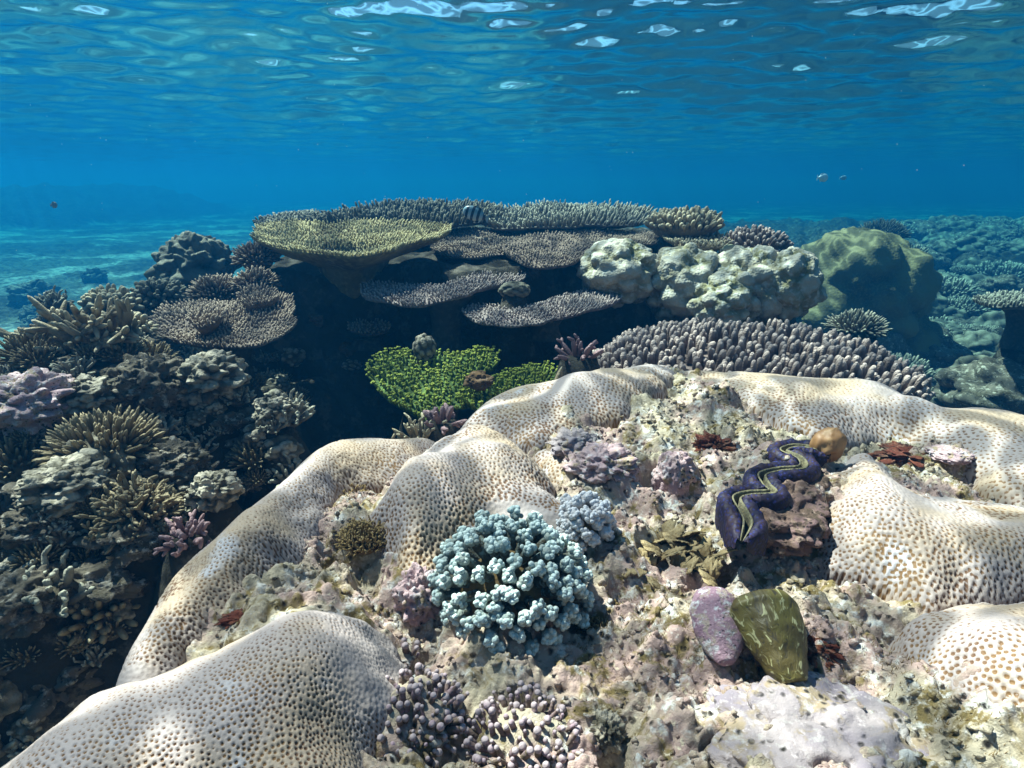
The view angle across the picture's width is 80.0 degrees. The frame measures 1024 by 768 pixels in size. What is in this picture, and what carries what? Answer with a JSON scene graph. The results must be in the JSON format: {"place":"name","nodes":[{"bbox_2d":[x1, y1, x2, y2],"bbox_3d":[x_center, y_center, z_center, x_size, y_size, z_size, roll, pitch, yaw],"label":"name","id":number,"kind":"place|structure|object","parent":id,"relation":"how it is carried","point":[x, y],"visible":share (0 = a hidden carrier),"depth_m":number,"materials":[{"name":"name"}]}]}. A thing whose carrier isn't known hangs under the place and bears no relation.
{"place":"outdoors","nodes":[
{"label":"outdoors","id":0,"kind":"place"},
{"bbox_2d":[463,370,494,390],"bbox_3d":[-0.092,-0.009,1.700,0.090,0.054,0.076,0,18,0],"label":"sponge","id":1,"kind":"object","parent":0,"point":[479,380],"visible":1,"depth_m":1.68},
{"bbox_2d":[0,0,1023,177],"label":"water","id":2,"kind":"structure","parent":0,"point":[207,94],"depth_m":7.15,"materials":[{"name":"liquid"}]},
{"bbox_2d":[0,182,1023,767],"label":"seabed","id":3,"kind":"structure","parent":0,"point":[120,234],"depth_m":2.49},
{"bbox_2d":[0,676,21,722],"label":"knobby coral","id":4,"kind":"object","parent":3,"relation":"on","point":[10,697],"visible":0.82,"depth_m":0.95},
{"bbox_2d":[0,643,41,669],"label":"bristly coral","id":5,"kind":"object","parent":3,"relation":"on","point":[21,659],"visible":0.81,"depth_m":0.96},
{"bbox_2d":[0,433,45,484],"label":"bristly coral","id":6,"kind":"object","parent":3,"relation":"on","point":[16,462],"visible":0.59,"depth_m":1.24},
{"bbox_2d":[0,330,59,369],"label":"bristly coral","id":7,"kind":"object","parent":3,"relation":"on","point":[10,344],"visible":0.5,"depth_m":1.58},
{"bbox_2d":[6,715,54,742],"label":"knobby coral","id":8,"kind":"object","parent":3,"relation":"on","point":[17,730],"visible":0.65,"depth_m":0.95},
{"bbox_2d":[6,279,60,307],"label":"coral boulder","id":9,"kind":"object","parent":3,"relation":"on","point":[17,295],"visible":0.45,"depth_m":9.54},
{"bbox_2d":[6,339,64,368],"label":"bristly coral","id":10,"kind":"object","parent":3,"relation":"on","point":[34,358],"visible":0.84,"depth_m":1.55},
{"bbox_2d":[5,541,66,571],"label":"bristly coral","id":11,"kind":"object","parent":3,"relation":"on","point":[25,555],"visible":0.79,"depth_m":1.03},
{"bbox_2d":[0,560,72,638],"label":"coral rock","id":12,"kind":"object","parent":3,"relation":"on","point":[19,618],"visible":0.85,"depth_m":0.97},
{"bbox_2d":[0,366,75,435],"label":"coral rock","id":13,"kind":"object","parent":3,"relation":"on","point":[30,401],"visible":0.86,"depth_m":1.28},
{"bbox_2d":[0,505,80,550],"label":"coral rock","id":14,"kind":"object","parent":3,"relation":"on","point":[18,531],"visible":0.6,"depth_m":1.04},
{"bbox_2d":[21,544,95,617],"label":"branching coral","id":15,"kind":"object","parent":3,"relation":"on","point":[62,597],"visible":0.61,"depth_m":1.00},
{"bbox_2d":[13,665,104,726],"bbox_3d":[-0.758,0.498,1.009,0.132,0.092,0.148,8,20,22],"label":"coral rock","id":16,"kind":"object","parent":3,"relation":"on","point":[35,709],"visible":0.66,"depth_m":0.98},
{"bbox_2d":[54,620,98,658],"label":"bristly coral","id":17,"kind":"object","parent":16,"relation":"on","point":[75,648],"visible":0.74,"depth_m":1.01},
{"bbox_2d":[48,292,74,307],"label":"bristly coral","id":18,"kind":"object","parent":3,"relation":"on","point":[66,296],"visible":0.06,"depth_m":2.63},
{"bbox_2d":[32,285,73,309],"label":"branching coral","id":19,"kind":"object","parent":18,"relation":"on","point":[47,301],"visible":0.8,"depth_m":2.56},
{"bbox_2d":[38,518,88,545],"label":"branching coral","id":20,"kind":"object","parent":3,"relation":"on","point":[68,535],"visible":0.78,"depth_m":1.05},
{"bbox_2d":[12,454,115,517],"bbox_3d":[-0.811,0.187,1.109,0.161,0.094,0.152,0,18,0],"label":"coral rock","id":21,"kind":"object","parent":3,"relation":"on","point":[56,486],"visible":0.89,"depth_m":1.07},
{"bbox_2d":[49,353,96,377],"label":"branching coral","id":22,"kind":"object","parent":3,"relation":"on","point":[76,368],"visible":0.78,"depth_m":1.53},
{"bbox_2d":[0,293,146,354],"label":"staghorn coral","id":23,"kind":"object","parent":3,"relation":"on","point":[64,330],"visible":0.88,"depth_m":1.60},
{"bbox_2d":[59,374,121,417],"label":"coral rock","id":24,"kind":"object","parent":3,"relation":"on","point":[90,392],"visible":0.65,"depth_m":1.34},
{"bbox_2d":[73,644,115,667],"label":"branching coral","id":25,"kind":"object","parent":3,"relation":"on","point":[93,655],"visible":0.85,"depth_m":1.02},
{"bbox_2d":[57,598,140,645],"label":"bristly coral","id":26,"kind":"object","parent":3,"relation":"on","point":[98,615],"visible":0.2,"depth_m":1.02},
{"bbox_2d":[61,432,136,480],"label":"knobby coral","id":27,"kind":"object","parent":3,"relation":"on","point":[93,452],"visible":0.39,"depth_m":1.18},
{"bbox_2d":[32,404,168,473],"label":"bristly coral","id":28,"kind":"object","parent":3,"relation":"on","point":[132,431],"visible":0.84,"depth_m":1.22},
{"bbox_2d":[68,557,149,613],"bbox_3d":[-0.705,0.348,1.052,0.154,0.096,0.137,-9,20,-25],"label":"coral rock","id":29,"kind":"object","parent":3,"relation":"on","point":[110,581],"visible":0.77,"depth_m":1.02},
{"bbox_2d":[77,283,144,312],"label":"bristly coral","id":30,"kind":"object","parent":3,"relation":"on","point":[88,299],"visible":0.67,"depth_m":2.29},
{"bbox_2d":[72,514,162,568],"bbox_3d":[-0.671,0.274,1.081,0.145,0.091,0.130,8,20,24],"label":"coral rock","id":31,"kind":"object","parent":3,"relation":"on","point":[125,551],"visible":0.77,"depth_m":1.05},
{"bbox_2d":[95,341,151,362],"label":"bristly coral","id":32,"kind":"object","parent":3,"relation":"on","point":[111,355],"visible":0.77,"depth_m":1.61},
{"bbox_2d":[72,469,191,564],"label":"bristly coral","id":33,"kind":"object","parent":3,"relation":"on","point":[122,502],"visible":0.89,"depth_m":1.07},
{"bbox_2d":[104,352,187,419],"bbox_3d":[-0.875,0.008,1.473,0.215,0.166,0.208,0,18,0],"label":"coral rock","id":34,"kind":"object","parent":3,"relation":"on","point":[154,383],"visible":0.74,"depth_m":1.42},
{"bbox_2d":[129,276,189,307],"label":"bristly coral","id":35,"kind":"object","parent":3,"relation":"on","point":[152,292],"visible":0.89,"depth_m":2.46},
{"bbox_2d":[145,408,183,437],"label":"branching coral","id":36,"kind":"object","parent":3,"relation":"on","point":[172,425],"visible":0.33,"depth_m":1.43},
{"bbox_2d":[135,436,212,486],"bbox_3d":[-0.696,0.164,1.259,0.135,0.099,0.134,8,20,22],"label":"coral rock","id":37,"kind":"object","parent":3,"relation":"on","point":[173,458],"visible":0.75,"depth_m":1.22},
{"bbox_2d":[153,509,210,557],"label":"branching coral","id":38,"kind":"object","parent":3,"relation":"on","point":[178,529],"visible":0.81,"depth_m":1.04},
{"bbox_2d":[144,231,241,301],"bbox_3d":[-1.593,-0.560,3.057,0.440,0.399,0.427,0,18,0],"label":"coral boulder","id":39,"kind":"object","parent":3,"relation":"on","point":[186,258],"visible":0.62,"depth_m":2.94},
{"bbox_2d":[183,273,240,301],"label":"bristly coral","id":40,"kind":"object","parent":3,"relation":"on","point":[211,287],"visible":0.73,"depth_m":2.29},
{"bbox_2d":[175,349,251,404],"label":"knobby coral","id":41,"kind":"object","parent":3,"relation":"on","point":[211,376],"visible":0.86,"depth_m":1.47},
{"bbox_2d":[183,469,244,512],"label":"knobby coral","id":42,"kind":"object","parent":3,"relation":"on","point":[216,491],"visible":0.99,"depth_m":1.11},
{"bbox_2d":[148,282,297,393],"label":"table coral","id":43,"kind":"object","parent":3,"relation":"on","point":[247,321],"visible":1,"depth_m":1.97},
{"bbox_2d":[208,411,250,433],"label":"coral rock","id":44,"kind":"object","parent":3,"relation":"on","point":[231,422],"visible":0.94,"depth_m":1.48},
{"bbox_2d":[225,440,273,470],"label":"bristly coral","id":45,"kind":"object","parent":3,"relation":"on","point":[250,458],"visible":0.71,"depth_m":1.46},
{"bbox_2d":[241,422,265,449],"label":"knobby coral","id":46,"kind":"object","parent":3,"relation":"on","point":[253,435],"visible":0.58,"depth_m":1.47},
{"bbox_2d":[228,266,282,290],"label":"bristly coral","id":47,"kind":"object","parent":3,"relation":"on","point":[268,277],"visible":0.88,"depth_m":2.25},
{"bbox_2d":[230,241,283,270],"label":"bristly coral","id":48,"kind":"object","parent":3,"relation":"on","point":[249,254],"visible":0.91,"depth_m":2.41},
{"bbox_2d":[251,389,300,426],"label":"knobby coral","id":49,"kind":"object","parent":3,"relation":"on","point":[274,403],"visible":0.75,"depth_m":1.46},
{"bbox_2d":[280,388,314,427],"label":"branching coral","id":50,"kind":"object","parent":49,"relation":"on","point":[305,410],"visible":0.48,"depth_m":1.50},
{"bbox_2d":[260,434,304,465],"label":"knobby coral","id":51,"kind":"object","parent":3,"relation":"on","point":[279,446],"visible":0.94,"depth_m":1.46},
{"bbox_2d":[265,454,301,486],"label":"branching coral","id":52,"kind":"object","parent":3,"relation":"on","point":[286,474],"visible":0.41,"depth_m":1.45},
{"bbox_2d":[252,209,323,224],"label":"table coral","id":53,"kind":"object","parent":3,"relation":"on","point":[294,214],"visible":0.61,"depth_m":3.14},
{"bbox_2d":[281,346,305,366],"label":"knobby coral","id":54,"kind":"object","parent":3,"relation":"on","point":[293,356],"visible":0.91,"depth_m":2.40},
{"bbox_2d":[249,216,451,298],"bbox_3d":[-0.660,-0.418,2.430,0.829,0.454,0.644,0,18,0],"label":"table coral","id":55,"kind":"object","parent":3,"relation":"on","point":[347,257],"visible":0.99,"depth_m":2.47,"materials":[{"name":"yellow"}]},
{"bbox_2d":[339,318,397,351],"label":"table coral","id":56,"kind":"object","parent":3,"relation":"on","point":[378,330],"visible":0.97,"depth_m":2.37},
{"bbox_2d":[303,197,506,250],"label":"table coral","id":57,"kind":"object","parent":3,"relation":"on","point":[439,210],"visible":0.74,"depth_m":3.27},
{"bbox_2d":[391,412,446,438],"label":"branching coral","id":58,"kind":"object","parent":3,"relation":"on","point":[416,431],"visible":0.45,"depth_m":1.51},
{"bbox_2d":[360,269,525,356],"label":"table coral","id":59,"kind":"object","parent":3,"relation":"on","point":[446,303],"visible":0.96,"depth_m":2.22},
{"bbox_2d":[423,403,466,434],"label":"branching coral","id":60,"kind":"object","parent":3,"relation":"on","point":[447,413],"visible":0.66,"depth_m":1.54},
{"bbox_2d":[364,345,557,421],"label":"green coral","id":61,"kind":"object","parent":3,"relation":"on","point":[402,379],"visible":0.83,"depth_m":1.82},
{"bbox_2d":[412,333,435,360],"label":"knobby coral","id":62,"kind":"object","parent":61,"relation":"on","point":[424,346],"visible":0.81,"depth_m":1.88},
{"bbox_2d":[461,288,621,341],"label":"table coral","id":63,"kind":"object","parent":3,"relation":"on","point":[543,320],"visible":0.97,"depth_m":2.16},
{"bbox_2d":[498,281,530,297],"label":"knobby coral","id":64,"kind":"object","parent":63,"relation":"on","point":[516,288],"visible":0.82,"depth_m":2.17},
{"bbox_2d":[430,226,660,269],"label":"table coral","id":65,"kind":"object","parent":3,"relation":"on","point":[547,249],"visible":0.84,"depth_m":2.63},
{"bbox_2d":[481,198,657,232],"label":"table coral","id":66,"kind":"object","parent":3,"relation":"on","point":[544,215],"visible":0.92,"depth_m":3.25},
{"bbox_2d":[553,333,603,364],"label":"branching coral","id":67,"kind":"object","parent":3,"relation":"on","point":[577,348],"visible":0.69,"depth_m":1.79},
{"bbox_2d":[183,367,1023,767],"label":"coral rock","id":68,"kind":"object","parent":3,"relation":"on","point":[651,731],"visible":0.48,"depth_m":0.68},
{"bbox_2d":[1,609,406,767],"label":"brain coral","id":69,"kind":"object","parent":68,"relation":"on","point":[309,689],"visible":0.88,"depth_m":0.50},
{"bbox_2d":[116,438,435,685],"bbox_3d":[-0.315,0.343,0.917,0.416,0.430,0.848,7,19,21],"label":"brain coral","id":70,"kind":"object","parent":68,"relation":"on","point":[276,525],"visible":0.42,"depth_m":0.76},
{"bbox_2d":[393,637,419,669],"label":"nodular coral","id":71,"kind":"object","parent":68,"relation":"on","point":[408,655],"visible":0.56,"depth_m":0.66},
{"bbox_2d":[391,562,441,627],"bbox_3d":[-0.110,0.255,0.727,0.066,0.086,0.069,0,18,0],"label":"pink crust","id":72,"kind":"object","parent":68,"relation":"on","point":[411,593],"visible":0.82,"depth_m":0.71},
{"bbox_2d":[374,662,469,767],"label":"nodular coral","id":73,"kind":"object","parent":68,"relation":"on","point":[425,718],"visible":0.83,"depth_m":0.56},
{"bbox_2d":[367,424,571,570],"bbox_3d":[-0.081,0.323,0.969,0.548,0.475,0.604,-10,20,-27],"label":"brain coral","id":74,"kind":"object","parent":68,"relation":"on","point":[443,489],"visible":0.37,"depth_m":0.85},
{"bbox_2d":[427,505,594,656],"bbox_3d":[-0.002,0.234,0.722,0.200,0.161,0.196,0,18,0],"label":"cauliflower coral","id":75,"kind":"object","parent":68,"relation":"on","point":[515,574],"visible":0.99,"depth_m":0.68},
{"bbox_2d":[461,680,584,767],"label":"nodular coral","id":76,"kind":"object","parent":68,"relation":"on","point":[521,731],"visible":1,"depth_m":0.55},
{"bbox_2d":[533,449,579,488],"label":"brain coral","id":77,"kind":"object","parent":68,"relation":"on","point":[545,461],"visible":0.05,"depth_m":1.00},
{"bbox_2d":[460,364,674,454],"bbox_3d":[0.171,0.181,1.362,0.878,0.453,0.511,-11,21,-30],"label":"brain coral","id":78,"kind":"object","parent":68,"relation":"on","point":[602,397],"visible":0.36,"depth_m":1.19},
{"bbox_2d":[545,426,596,457],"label":"coral rock","id":79,"kind":"object","parent":68,"relation":"on","point":[564,439],"visible":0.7,"depth_m":1.01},
{"bbox_2d":[556,490,616,554],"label":"cauliflower coral","id":80,"kind":"object","parent":68,"relation":"on","point":[586,519],"visible":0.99,"depth_m":0.81},
{"bbox_2d":[561,439,639,483],"bbox_3d":[0.142,0.130,0.987,0.126,0.066,0.125,0,18,0],"label":"coral rock","id":81,"kind":"object","parent":68,"relation":"on","point":[591,462],"visible":0.94,"depth_m":0.96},
{"bbox_2d":[215,376,995,767],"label":"coral rubble","id":82,"kind":"object","parent":68,"relation":"on","point":[849,678],"visible":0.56,"depth_m":0.69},
{"bbox_2d":[334,515,386,557],"bbox_3d":[-0.195,0.202,0.815,0.083,0.045,0.082,0,18,0],"label":"algae tuft","id":83,"kind":"object","parent":82,"relation":"on","point":[359,537],"visible":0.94,"depth_m":0.80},
{"bbox_2d":[589,708,625,756],"bbox_3d":[0.087,0.322,0.563,0.037,0.038,0.036,0,18,0],"label":"pale knob","id":84,"kind":"object","parent":68,"relation":"on","point":[608,730],"visible":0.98,"depth_m":0.55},
{"bbox_2d":[293,380,1020,767],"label":"turf algae","id":85,"kind":"object","parent":68,"relation":"on","point":[695,640],"visible":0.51,"depth_m":0.66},
{"bbox_2d":[651,451,697,496],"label":"coral rock","id":86,"kind":"object","parent":68,"relation":"on","point":[675,472],"visible":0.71,"depth_m":0.97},
{"bbox_2d":[619,518,736,591],"bbox_3d":[0.218,0.224,0.813,0.159,0.041,0.154,0,18,0],"label":"leafy algae","id":87,"kind":"object","parent":68,"relation":"on","point":[703,560],"visible":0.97,"depth_m":0.81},
{"bbox_2d":[691,430,737,451],"bbox_3d":[0.358,0.108,1.095,0.079,0.041,0.085,-6,19,-16],"label":"red sponge","id":88,"kind":"object","parent":68,"relation":"on","point":[705,440],"visible":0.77,"depth_m":1.08},
{"bbox_2d":[689,586,743,665],"bbox_3d":[0.219,0.252,0.646,0.058,0.046,0.093,0,18,0],"label":"pink shell","id":89,"kind":"object","parent":68,"relation":"on","point":[718,635],"visible":0.92,"depth_m":0.63},
{"bbox_2d":[729,589,807,683],"bbox_3d":[0.262,0.253,0.618,0.073,0.072,0.092,0,18,0],"label":"olive shell","id":90,"kind":"object","parent":68,"relation":"on","point":[769,623],"visible":1,"depth_m":0.60},
{"bbox_2d":[715,438,832,556],"bbox_3d":[0.390,0.174,0.870,0.135,0.084,0.358,14,23,37],"label":"giant clam","id":91,"kind":"object","parent":68,"relation":"on","point":[777,505],"visible":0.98,"depth_m":0.82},
{"bbox_2d":[704,671,928,767],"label":"lilac boulder","id":92,"kind":"object","parent":68,"relation":"on","point":[816,718],"visible":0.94,"depth_m":0.54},
{"bbox_2d":[807,635,846,669],"bbox_3d":[0.310,0.274,0.637,0.053,0.028,0.070,-17,24,-42],"label":"red sponge","id":93,"kind":"object","parent":68,"relation":"on","point":[831,651],"visible":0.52,"depth_m":0.62},
{"bbox_2d":[809,427,846,462],"bbox_3d":[0.507,0.098,0.978,0.054,0.062,0.045,17,17,-5],"label":"sea squirt","id":94,"kind":"object","parent":68,"relation":"on","point":[832,441],"visible":0.73,"depth_m":0.96},
{"bbox_2d":[686,370,1023,507],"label":"brain coral","id":95,"kind":"object","parent":68,"relation":"on","point":[857,412],"visible":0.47,"depth_m":1.18},
{"bbox_2d":[867,440,927,467],"bbox_3d":[0.714,0.130,1.099,0.139,0.034,0.112,0,18,0],"label":"red sponge","id":96,"kind":"object","parent":68,"relation":"on","point":[895,452],"visible":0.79,"depth_m":1.09},
{"bbox_2d":[816,453,1023,613],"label":"brain coral","id":97,"kind":"object","parent":68,"relation":"on","point":[889,538],"visible":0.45,"depth_m":0.76},
{"bbox_2d":[923,443,975,464],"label":"coral rock","id":98,"kind":"object","parent":68,"relation":"on","point":[961,456],"visible":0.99,"depth_m":1.04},
{"bbox_2d":[888,602,1023,705],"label":"brain coral","id":99,"kind":"object","parent":68,"relation":"on","point":[987,639],"visible":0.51,"depth_m":0.58},
{"bbox_2d":[662,231,732,251],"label":"table coral","id":100,"kind":"object","parent":3,"relation":"on","point":[715,242],"visible":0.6,"depth_m":2.62},
{"bbox_2d":[643,205,724,238],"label":"finger coral","id":101,"kind":"object","parent":100,"relation":"on","point":[694,221],"visible":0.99,"depth_m":2.75},
{"bbox_2d":[576,238,827,324],"bbox_3d":[0.704,-0.384,2.366,0.903,0.344,0.489,0,18,0],"label":"lobed coral","id":102,"kind":"object","parent":3,"relation":"on","point":[758,283],"visible":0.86,"depth_m":2.26},
{"bbox_2d":[717,224,793,253],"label":"finger coral","id":103,"kind":"object","parent":3,"relation":"on","point":[747,237],"visible":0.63,"depth_m":2.60},
{"bbox_2d":[592,317,935,400],"bbox_3d":[0.708,-0.032,1.931,1.046,0.307,0.891,0,18,0],"label":"finger coral","id":104,"kind":"object","parent":3,"relation":"on","point":[780,347],"visible":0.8,"depth_m":1.79},
{"bbox_2d":[821,308,892,338],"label":"bristly coral","id":105,"kind":"object","parent":3,"relation":"on","point":[861,324],"visible":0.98,"depth_m":2.69},
{"bbox_2d":[796,226,943,359],"bbox_3d":[3.026,-0.649,5.515,1.343,1.502,1.364,-7,19,-22],"label":"dome coral","id":106,"kind":"object","parent":3,"relation":"on","point":[895,280],"visible":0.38,"depth_m":5.01},
{"bbox_2d":[859,217,912,238],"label":"bristly coral","id":107,"kind":"object","parent":3,"relation":"on","point":[892,226],"visible":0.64,"depth_m":7.62},
{"bbox_2d":[910,220,955,240],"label":"coral rock","id":108,"kind":"object","parent":3,"relation":"on","point":[926,228],"visible":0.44,"depth_m":13.40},
{"bbox_2d":[926,239,959,258],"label":"coral boulder","id":109,"kind":"object","parent":3,"relation":"on","point":[948,247],"visible":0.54,"depth_m":10.57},
{"bbox_2d":[919,335,974,368],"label":"coral rock","id":110,"kind":"object","parent":3,"relation":"on","point":[950,351],"visible":0.24,"depth_m":5.07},
{"bbox_2d":[939,275,981,297],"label":"bristly coral","id":111,"kind":"object","parent":3,"relation":"on","point":[960,287],"visible":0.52,"depth_m":7.47},
{"bbox_2d":[950,235,988,254],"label":"coral boulder","id":112,"kind":"object","parent":3,"relation":"on","point":[968,243],"visible":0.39,"depth_m":10.82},
{"bbox_2d":[947,294,993,315],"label":"bristly coral","id":113,"kind":"object","parent":3,"relation":"on","point":[969,306],"visible":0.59,"depth_m":7.12},
{"bbox_2d":[952,329,1000,352],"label":"coral boulder","id":114,"kind":"object","parent":3,"relation":"on","point":[973,341],"visible":0.45,"depth_m":5.52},
{"bbox_2d":[931,356,1023,414],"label":"coral rock","id":115,"kind":"object","parent":3,"relation":"on","point":[990,383],"visible":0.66,"depth_m":3.51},
{"bbox_2d":[972,311,1005,328],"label":"coral boulder","id":116,"kind":"object","parent":3,"relation":"on","point":[995,318],"visible":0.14,"depth_m":6.31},
{"bbox_2d":[971,260,1023,279],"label":"bristly coral","id":117,"kind":"object","parent":3,"relation":"on","point":[993,269],"visible":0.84,"depth_m":9.40},
{"bbox_2d":[972,288,1023,349],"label":"table coral","id":118,"kind":"object","parent":3,"relation":"on","point":[1010,304],"visible":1,"depth_m":3.57},
{"bbox_2d":[978,274,1023,292],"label":"coral rock","id":119,"kind":"object","parent":3,"relation":"on","point":[1003,282],"visible":0.63,"depth_m":7.50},
{"bbox_2d":[0,0,1023,203],"label":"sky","id":120,"kind":"structure","parent":0,"point":[968,189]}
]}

